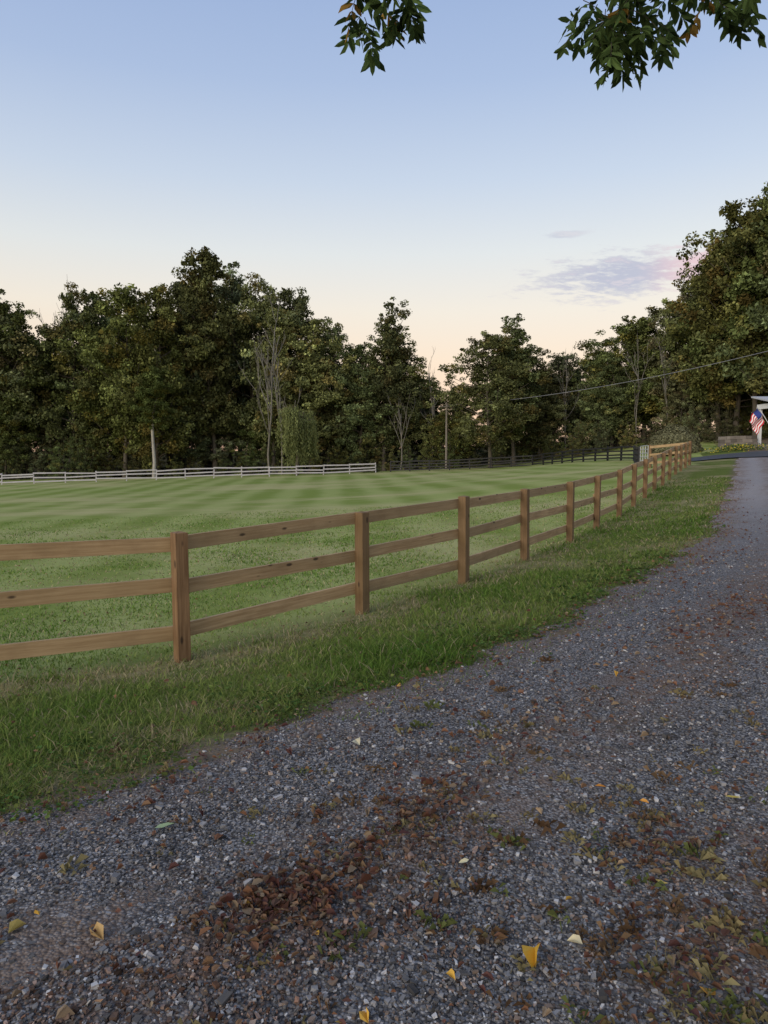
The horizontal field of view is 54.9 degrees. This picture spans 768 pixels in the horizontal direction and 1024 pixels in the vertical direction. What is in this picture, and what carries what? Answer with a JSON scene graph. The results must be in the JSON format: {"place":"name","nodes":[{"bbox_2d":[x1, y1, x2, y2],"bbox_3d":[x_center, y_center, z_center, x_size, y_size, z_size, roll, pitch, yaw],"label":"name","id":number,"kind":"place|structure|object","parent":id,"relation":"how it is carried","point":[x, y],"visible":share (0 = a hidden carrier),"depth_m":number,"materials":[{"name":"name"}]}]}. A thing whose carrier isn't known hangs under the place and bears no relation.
{"place":"outdoors","nodes":[
{"label":"outdoors","id":0,"kind":"place"},
{"bbox_2d":[0,457,767,1023],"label":"gravel driveway","id":1,"kind":"structure","parent":0,"point":[752,485],"depth_m":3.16,"materials":[{"name":"grey gravel"}]},
{"bbox_2d":[0,430,767,841],"bbox_3d":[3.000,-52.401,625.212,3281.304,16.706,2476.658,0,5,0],"label":"ground","id":2,"kind":"structure","parent":0,"point":[150,500],"depth_m":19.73,"materials":[{"name":"green plant"}]},
{"bbox_2d":[4,450,29,479],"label":"bush","id":3,"kind":"object","parent":2,"relation":"on","point":[16,470],"visible":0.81,"depth_m":95.66,"materials":[{"name":"green plant"}]},
{"bbox_2d":[0,399,40,479],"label":"oak tree","id":4,"kind":"object","parent":2,"relation":"on","point":[7,438],"visible":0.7,"depth_m":95.25,"materials":[{"name":"green plant"}]},
{"bbox_2d":[2,425,50,477],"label":"oak tree","id":5,"kind":"object","parent":2,"relation":"on","point":[14,447],"visible":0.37,"depth_m":97.55,"materials":[{"name":"green plant"}]},
{"bbox_2d":[0,288,61,477],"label":"oak tree","id":6,"kind":"object","parent":2,"relation":"on","point":[14,382],"visible":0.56,"depth_m":94.71,"materials":[{"name":"green plant"}]},
{"bbox_2d":[26,438,56,479],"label":"bush","id":7,"kind":"object","parent":2,"relation":"on","point":[38,461],"visible":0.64,"depth_m":96.30,"materials":[{"name":"green plant"}]},
{"bbox_2d":[0,301,83,478],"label":"oak tree","id":8,"kind":"object","parent":2,"relation":"on","point":[18,316],"visible":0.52,"depth_m":95.85,"materials":[{"name":"green plant"}]},
{"bbox_2d":[13,340,71,476],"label":"ash tree","id":9,"kind":"object","parent":2,"relation":"on","point":[49,364],"visible":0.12,"depth_m":99.49,"materials":[{"name":"green plant"}]},
{"bbox_2d":[18,420,71,471],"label":"maple tree","id":10,"kind":"object","parent":2,"relation":"on","point":[43,439],"visible":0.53,"depth_m":98.18,"materials":[{"name":"green plant"}]},
{"bbox_2d":[42,433,85,479],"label":"bush","id":11,"kind":"object","parent":2,"relation":"on","point":[55,465],"visible":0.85,"depth_m":93.68,"materials":[{"name":"green plant"}]},
{"bbox_2d":[2,282,129,477],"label":"maple tree","id":12,"kind":"object","parent":2,"relation":"on","point":[88,313],"visible":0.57,"depth_m":96.06,"materials":[{"name":"green plant"}]},
{"bbox_2d":[61,431,109,479],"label":"bush","id":13,"kind":"object","parent":2,"relation":"on","point":[88,466],"visible":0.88,"depth_m":94.24,"materials":[{"name":"green plant"}]},
{"bbox_2d":[64,419,107,475],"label":"oak tree","id":14,"kind":"object","parent":2,"relation":"on","point":[86,438],"visible":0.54,"depth_m":96.83,"materials":[{"name":"green plant"}]},
{"bbox_2d":[51,291,141,465],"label":"oak tree","id":15,"kind":"object","parent":2,"relation":"on","point":[98,325],"visible":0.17,"depth_m":98.45,"materials":[{"name":"green plant"}]},
{"bbox_2d":[91,443,122,477],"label":"bush","id":16,"kind":"object","parent":2,"relation":"on","point":[100,458],"visible":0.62,"depth_m":97.32,"materials":[{"name":"green plant"}]},
{"bbox_2d":[51,282,192,477],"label":"oak tree","id":17,"kind":"object","parent":2,"relation":"on","point":[107,388],"visible":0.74,"depth_m":92.69,"materials":[{"name":"green plant"}]},
{"bbox_2d":[106,434,149,476],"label":"maple tree","id":18,"kind":"object","parent":2,"relation":"on","point":[122,453],"visible":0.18,"depth_m":99.01,"materials":[{"name":"green plant"}]},
{"bbox_2d":[116,448,149,477],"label":"bush","id":19,"kind":"object","parent":2,"relation":"on","point":[133,467],"visible":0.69,"depth_m":96.38,"materials":[{"name":"green plant"}]},
{"bbox_2d":[125,366,175,476],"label":"birch tree","id":20,"kind":"object","parent":2,"relation":"on","point":[147,394],"visible":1,"depth_m":89.81,"materials":[{"name":"green plant"}]},
{"bbox_2d":[97,283,225,476],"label":"maple tree","id":21,"kind":"object","parent":2,"relation":"on","point":[157,322],"visible":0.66,"depth_m":93.70,"materials":[{"name":"green plant"}]},
{"bbox_2d":[164,457,183,476],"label":"bush","id":22,"kind":"object","parent":2,"relation":"on","point":[175,466],"visible":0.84,"depth_m":96.16,"materials":[{"name":"green plant"}]},
{"bbox_2d":[0,463,375,484],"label":"white fence","id":23,"kind":"object","parent":2,"relation":"on","point":[156,473],"visible":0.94,"depth_m":84.97,"materials":[{"name":"paint"}]},
{"bbox_2d":[160,281,217,474],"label":"tulip poplar tree","id":24,"kind":"object","parent":2,"relation":"on","point":[174,286],"visible":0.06,"depth_m":102.46,"materials":[{"name":"green plant"}]},
{"bbox_2d":[170,404,219,475],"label":"oak tree","id":25,"kind":"object","parent":2,"relation":"on","point":[192,451],"visible":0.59,"depth_m":98.05,"materials":[{"name":"green plant"}]},
{"bbox_2d":[158,246,243,474],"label":"tulip poplar tree","id":26,"kind":"object","parent":2,"relation":"on","point":[201,300],"visible":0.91,"depth_m":96.52,"materials":[{"name":"green plant"}]},
{"bbox_2d":[190,401,244,465],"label":"oak tree","id":27,"kind":"object","parent":2,"relation":"on","point":[222,442],"visible":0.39,"depth_m":99.98,"materials":[{"name":"green plant"}]},
{"bbox_2d":[182,261,290,472],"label":"oak tree","id":28,"kind":"object","parent":2,"relation":"on","point":[231,293],"visible":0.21,"depth_m":103.51,"materials":[{"name":"green plant"}]},
{"bbox_2d":[218,433,265,473],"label":"bush","id":29,"kind":"object","parent":2,"relation":"on","point":[254,463],"visible":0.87,"depth_m":98.33,"materials":[{"name":"green plant"}]},
{"bbox_2d":[195,272,312,472],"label":"maple tree","id":30,"kind":"object","parent":2,"relation":"on","point":[255,303],"visible":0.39,"depth_m":99.49,"materials":[{"name":"green plant"}]},
{"bbox_2d":[237,283,285,472],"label":"bare tree","id":31,"kind":"object","parent":2,"relation":"on","point":[268,406],"visible":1,"depth_m":92.66,"materials":[{"name":"grey plant"}]},
{"bbox_2d":[234,400,288,471],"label":"oak tree","id":32,"kind":"object","parent":2,"relation":"on","point":[244,432],"visible":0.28,"depth_m":100.90,"materials":[{"name":"green plant"}]},
{"bbox_2d":[259,436,289,473],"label":"bush","id":33,"kind":"object","parent":2,"relation":"on","point":[264,445],"visible":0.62,"depth_m":99.15,"materials":[{"name":"green plant"}]},
{"bbox_2d":[245,308,311,472],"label":"tulip poplar tree","id":34,"kind":"object","parent":2,"relation":"on","point":[283,333],"visible":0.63,"depth_m":97.79,"materials":[{"name":"green plant"}]},
{"bbox_2d":[257,336,301,474],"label":"bare tree","id":35,"kind":"object","parent":2,"relation":"on","point":[279,405],"visible":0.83,"depth_m":92.07,"materials":[{"name":"grey plant"}]},
{"bbox_2d":[275,404,320,474],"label":"willow tree","id":36,"kind":"object","parent":2,"relation":"on","point":[299,433],"visible":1,"depth_m":89.67,"materials":[{"name":"green plant"}]},
{"bbox_2d":[244,286,357,460],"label":"oak tree","id":37,"kind":"object","parent":2,"relation":"on","point":[300,309],"visible":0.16,"depth_m":101.23,"materials":[{"name":"green plant"}]},
{"bbox_2d":[278,318,354,471],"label":"oak tree","id":38,"kind":"object","parent":2,"relation":"on","point":[316,345],"visible":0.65,"depth_m":97.97,"materials":[{"name":"green plant"}]},
{"bbox_2d":[307,401,357,471],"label":"oak tree","id":39,"kind":"object","parent":2,"relation":"on","point":[323,442],"visible":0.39,"depth_m":100.39,"materials":[{"name":"green plant"}]},
{"bbox_2d":[296,322,379,467],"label":"maple tree","id":40,"kind":"object","parent":2,"relation":"on","point":[334,331],"visible":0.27,"depth_m":100.05,"materials":[{"name":"green plant"}]},
{"bbox_2d":[326,445,352,471],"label":"bush","id":41,"kind":"object","parent":2,"relation":"on","point":[340,462],"visible":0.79,"depth_m":97.55,"materials":[{"name":"green plant"}]},
{"bbox_2d":[0,442,690,662],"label":"wooden fence","id":42,"kind":"object","parent":2,"relation":"on","point":[180,584],"visible":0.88,"depth_m":8.33,"materials":[{"name":"brown wood"}]},
{"bbox_2d":[316,343,399,469],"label":"maple tree","id":43,"kind":"object","parent":2,"relation":"on","point":[353,417],"visible":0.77,"depth_m":97.87,"materials":[{"name":"green plant"}]},
{"bbox_2d":[0,517,724,821],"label":"clover plant","id":44,"kind":"object","parent":2,"relation":"on","point":[257,706],"visible":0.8,"depth_m":4.79,"materials":[{"name":"green plant"}]},
{"bbox_2d":[363,432,397,470],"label":"bush","id":45,"kind":"object","parent":2,"relation":"on","point":[379,459],"visible":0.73,"depth_m":99.31,"materials":[{"name":"green plant"}]},
{"bbox_2d":[0,480,767,1023],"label":"fallen leaves","id":46,"kind":"object","parent":2,"relation":"on","point":[278,902],"visible":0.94,"depth_m":2.79,"materials":[{"name":"brown plant"}]},
{"bbox_2d":[0,648,767,1023],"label":"weed plant","id":47,"kind":"object","parent":2,"relation":"on","point":[744,1016],"visible":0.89,"depth_m":2.64,"materials":[{"name":"green plant"}]},
{"bbox_2d":[349,297,421,470],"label":"tulip poplar tree","id":48,"kind":"object","parent":2,"relation":"on","point":[387,342],"visible":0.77,"depth_m":97.63,"materials":[{"name":"green plant"}]},
{"bbox_2d":[386,390,414,468],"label":"bare tree","id":49,"kind":"object","parent":2,"relation":"on","point":[401,433],"visible":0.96,"depth_m":96.54,"materials":[{"name":"grey plant"}]},
{"bbox_2d":[390,436,415,469],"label":"bush","id":50,"kind":"object","parent":2,"relation":"on","point":[406,458],"visible":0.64,"depth_m":98.80,"materials":[{"name":"green plant"}]},
{"bbox_2d":[353,340,456,466],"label":"oak tree","id":51,"kind":"object","parent":2,"relation":"on","point":[411,370],"visible":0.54,"depth_m":99.68,"materials":[{"name":"green plant"}]},
{"bbox_2d":[414,347,438,465],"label":"bare tree","id":52,"kind":"object","parent":2,"relation":"on","point":[433,410],"visible":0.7,"depth_m":99.44,"materials":[{"name":"grey plant"}]},
{"bbox_2d":[412,375,445,458],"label":"ash tree","id":53,"kind":"object","parent":2,"relation":"on","point":[439,400],"visible":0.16,"depth_m":110.59,"materials":[{"name":"green plant"}]},
{"bbox_2d":[413,424,444,468],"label":"bush","id":54,"kind":"object","parent":2,"relation":"on","point":[427,453],"visible":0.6,"depth_m":97.72,"materials":[{"name":"green plant"}]},
{"bbox_2d":[421,407,463,461],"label":"oak tree","id":55,"kind":"object","parent":2,"relation":"on","point":[439,425],"visible":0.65,"depth_m":96.58,"materials":[{"name":"green plant"}]},
{"bbox_2d":[423,425,468,468],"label":"bush","id":56,"kind":"object","parent":2,"relation":"on","point":[450,454],"visible":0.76,"depth_m":94.41,"materials":[{"name":"green plant"}]},
{"bbox_2d":[434,408,480,466],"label":"oak tree","id":57,"kind":"object","parent":2,"relation":"on","point":[459,442],"visible":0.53,"depth_m":96.17,"materials":[{"name":"green plant"}]},
{"bbox_2d":[441,382,487,463],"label":"oak tree","id":58,"kind":"object","parent":2,"relation":"on","point":[475,410],"visible":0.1,"depth_m":106.09,"materials":[{"name":"green plant"}]},
{"bbox_2d":[430,330,551,467],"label":"oak tree","id":59,"kind":"object","parent":2,"relation":"on","point":[499,406],"visible":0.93,"depth_m":85.60,"materials":[{"name":"green plant"}]},
{"bbox_2d":[487,438,519,465],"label":"bush","id":60,"kind":"object","parent":2,"relation":"on","point":[497,453],"visible":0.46,"depth_m":93.01,"materials":[{"name":"green plant"}]},
{"bbox_2d":[463,313,544,464],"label":"tulip poplar tree","id":61,"kind":"object","parent":2,"relation":"on","point":[518,352],"visible":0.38,"depth_m":88.10,"materials":[{"name":"green plant"}]},
{"bbox_2d":[390,445,639,471],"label":"black fence","id":62,"kind":"object","parent":2,"relation":"on","point":[636,455],"visible":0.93,"depth_m":82.76,"materials":[{"name":"paint"}]},
{"bbox_2d":[478,347,570,461],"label":"maple tree","id":63,"kind":"object","parent":2,"relation":"on","point":[533,443],"visible":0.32,"depth_m":92.89,"materials":[{"name":"green plant"}]},
{"bbox_2d":[516,432,537,461],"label":"bush","id":64,"kind":"object","parent":2,"relation":"on","point":[520,453],"visible":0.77,"depth_m":93.39,"materials":[{"name":"green plant"}]},
{"bbox_2d":[522,377,569,459],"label":"oak tree","id":65,"kind":"object","parent":2,"relation":"on","point":[548,411],"visible":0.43,"depth_m":92.95,"materials":[{"name":"green plant"}]},
{"bbox_2d":[334,0,766,90],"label":"walnut tree","id":66,"kind":"object","parent":2,"relation":"on","point":[610,46],"visible":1,"depth_m":3.81,"materials":[{"name":"foliage"},{"name":"bark"}]},
{"bbox_2d":[542,423,561,458],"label":"bush","id":67,"kind":"object","parent":2,"relation":"on","point":[547,450],"visible":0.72,"depth_m":91.22,"materials":[{"name":"green plant"}]},
{"bbox_2d":[546,351,590,454],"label":"ash tree","id":68,"kind":"object","parent":2,"relation":"on","point":[557,364],"visible":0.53,"depth_m":95.83,"materials":[{"name":"green plant"}]},
{"bbox_2d":[559,351,581,452],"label":"bare tree","id":69,"kind":"object","parent":2,"relation":"on","point":[567,378],"visible":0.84,"depth_m":93.81,"materials":[{"name":"grey plant"}]},
{"bbox_2d":[558,419,585,455],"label":"bush","id":70,"kind":"object","parent":2,"relation":"on","point":[569,434],"visible":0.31,"depth_m":91.50,"materials":[{"name":"green plant"}]},
{"bbox_2d":[555,416,593,456],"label":"bush","id":71,"kind":"object","parent":2,"relation":"on","point":[579,444],"visible":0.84,"depth_m":87.40,"materials":[{"name":"green plant"}]},
{"bbox_2d":[555,355,597,437],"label":"oak tree","id":72,"kind":"object","parent":2,"relation":"on","point":[580,398],"visible":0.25,"depth_m":97.28,"materials":[{"name":"green plant"}]},
{"bbox_2d":[576,339,609,444],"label":"tulip poplar tree","id":73,"kind":"object","parent":2,"relation":"on","point":[598,348],"visible":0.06,"depth_m":96.24,"materials":[{"name":"green plant"}]},
{"bbox_2d":[569,378,632,450],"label":"maple tree","id":74,"kind":"object","parent":2,"relation":"on","point":[593,396],"visible":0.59,"depth_m":88.48,"materials":[{"name":"green plant"}]},
{"bbox_2d":[588,413,617,451],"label":"bush","id":75,"kind":"object","parent":2,"relation":"on","point":[603,441],"visible":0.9,"depth_m":86.58,"materials":[{"name":"green plant"}]},
{"bbox_2d":[440,351,766,467],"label":"utility pole","id":76,"kind":"object","parent":2,"relation":"on","point":[446,426],"visible":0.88,"depth_m":91.12,"materials":[{"name":"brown wood"}]},
{"bbox_2d":[581,354,647,448],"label":"oak tree","id":77,"kind":"object","parent":2,"relation":"on","point":[622,402],"visible":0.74,"depth_m":88.01,"materials":[{"name":"green plant"}]},
{"bbox_2d":[570,315,663,446],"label":"oak tree","id":78,"kind":"object","parent":2,"relation":"on","point":[610,342],"visible":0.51,"depth_m":89.39,"materials":[{"name":"green plant"}]},
{"bbox_2d":[614,412,643,448],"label":"bush","id":79,"kind":"object","parent":2,"relation":"on","point":[627,439],"visible":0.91,"depth_m":85.76,"materials":[{"name":"green plant"}]},
{"bbox_2d":[608,316,666,442],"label":"tulip poplar tree","id":80,"kind":"object","parent":2,"relation":"on","point":[644,415],"visible":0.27,"depth_m":89.22,"materials":[{"name":"green plant"}]},
{"bbox_2d":[620,331,655,445],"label":"bare tree","id":81,"kind":"object","parent":2,"relation":"on","point":[636,398],"visible":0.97,"depth_m":86.36,"materials":[{"name":"grey plant"}]},
{"bbox_2d":[635,420,663,444],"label":"bush","id":82,"kind":"object","parent":2,"relation":"on","point":[647,440],"visible":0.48,"depth_m":84.98,"materials":[{"name":"green plant"}]},
{"bbox_2d":[617,298,691,427],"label":"oak tree","id":83,"kind":"object","parent":2,"relation":"on","point":[650,404],"visible":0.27,"depth_m":87.31,"materials":[{"name":"green plant"}]},
{"bbox_2d":[652,325,672,422],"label":"bare tree","id":84,"kind":"object","parent":2,"relation":"on","point":[665,385],"visible":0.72,"depth_m":82.72,"materials":[{"name":"grey plant"}]},
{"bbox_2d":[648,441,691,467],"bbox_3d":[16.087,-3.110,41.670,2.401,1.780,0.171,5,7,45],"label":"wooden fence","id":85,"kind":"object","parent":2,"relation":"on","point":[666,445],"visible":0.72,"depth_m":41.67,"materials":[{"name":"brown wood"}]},
{"bbox_2d":[638,285,704,425],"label":"tulip poplar tree","id":86,"kind":"object","parent":2,"relation":"on","point":[659,386],"visible":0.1,"depth_m":86.03,"materials":[{"name":"green plant"}]},
{"bbox_2d":[646,424,703,454],"bbox_3d":[25.168,-6.223,64.239,4.796,2.870,4.810,0,5,0],"label":"round shrub","id":87,"kind":"object","parent":2,"relation":"on","point":[672,434],"visible":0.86,"depth_m":62.92,"materials":[{"name":"green plant"}]},
{"bbox_2d":[651,380,709,430],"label":"maple tree","id":88,"kind":"object","parent":2,"relation":"on","point":[675,402],"visible":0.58,"depth_m":82.38,"materials":[{"name":"green plant"}]},
{"bbox_2d":[646,277,745,432],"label":"maple tree","id":89,"kind":"object","parent":2,"relation":"on","point":[653,378],"visible":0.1,"depth_m":85.82,"materials":[{"name":"green plant"}]},
{"bbox_2d":[673,391,724,441],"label":"bush","id":90,"kind":"object","parent":2,"relation":"on","point":[695,420],"visible":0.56,"depth_m":79.59,"materials":[{"name":"green plant"}]},
{"bbox_2d":[654,224,752,439],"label":"tulip poplar tree","id":91,"kind":"object","parent":2,"relation":"on","point":[701,394],"visible":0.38,"depth_m":77.29,"materials":[{"name":"green plant"}]},
{"bbox_2d":[665,196,767,435],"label":"oak tree","id":92,"kind":"object","parent":2,"relation":"on","point":[719,283],"visible":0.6,"depth_m":73.19,"materials":[{"name":"green plant"}]},
{"bbox_2d":[696,400,741,442],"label":"bush","id":93,"kind":"object","parent":2,"relation":"on","point":[718,429],"visible":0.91,"depth_m":75.74,"materials":[{"name":"green plant"}]},
{"bbox_2d":[675,183,767,438],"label":"tulip poplar tree","id":94,"kind":"object","parent":2,"relation":"on","point":[743,283],"visible":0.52,"depth_m":71.71,"materials":[{"name":"green plant"}]},
{"bbox_2d":[699,443,767,452],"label":"flower bed","id":95,"kind":"object","parent":2,"relation":"on","point":[735,447],"visible":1,"depth_m":59.62,"materials":[{"name":"green plant"}]},
{"bbox_2d":[710,220,767,392],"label":"oak tree","id":96,"kind":"object","parent":2,"relation":"on","point":[748,378],"visible":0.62,"depth_m":69.84,"materials":[{"name":"green plant"}]},
{"bbox_2d":[718,436,759,449],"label":"stones","id":97,"kind":"object","parent":2,"relation":"on","point":[741,440],"visible":0.69,"depth_m":62.01,"materials":[{"name":"grey stone"}]},
{"bbox_2d":[720,382,765,434],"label":"maple tree","id":98,"kind":"object","parent":2,"relation":"on","point":[748,409],"visible":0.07,"depth_m":80.04,"materials":[{"name":"green plant"}]},
{"bbox_2d":[728,392,764,435],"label":"bush","id":99,"kind":"object","parent":2,"relation":"on","point":[745,425],"visible":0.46,"depth_m":77.88,"materials":[{"name":"green plant"}]},
{"bbox_2d":[0,0,767,450],"label":"sky","id":100,"kind":"structure","parent":0,"point":[480,178],"materials":[{"name":"blue"}]},
{"bbox_2d":[691,451,767,460],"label":"asphalt road","id":101,"kind":"structure","parent":0,"point":[752,454],"depth_m":54.47,"materials":[{"name":"grey asphalt"}]},
{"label":"porch floor","id":102,"kind":"structure","parent":0,"visible":0},
{"bbox_2d":[757,409,762,443],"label":"porch posts","id":103,"kind":"object","parent":102,"relation":"on","point":[759,434],"visible":0.5,"depth_m":62.58,"materials":[{"name":"white"}]},
{"bbox_2d":[750,406,767,434],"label":"american flag","id":104,"kind":"object","parent":103,"relation":"attached to","point":[757,421],"visible":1,"depth_m":59.90,"materials":[{"name":"multicoloured fabric"}]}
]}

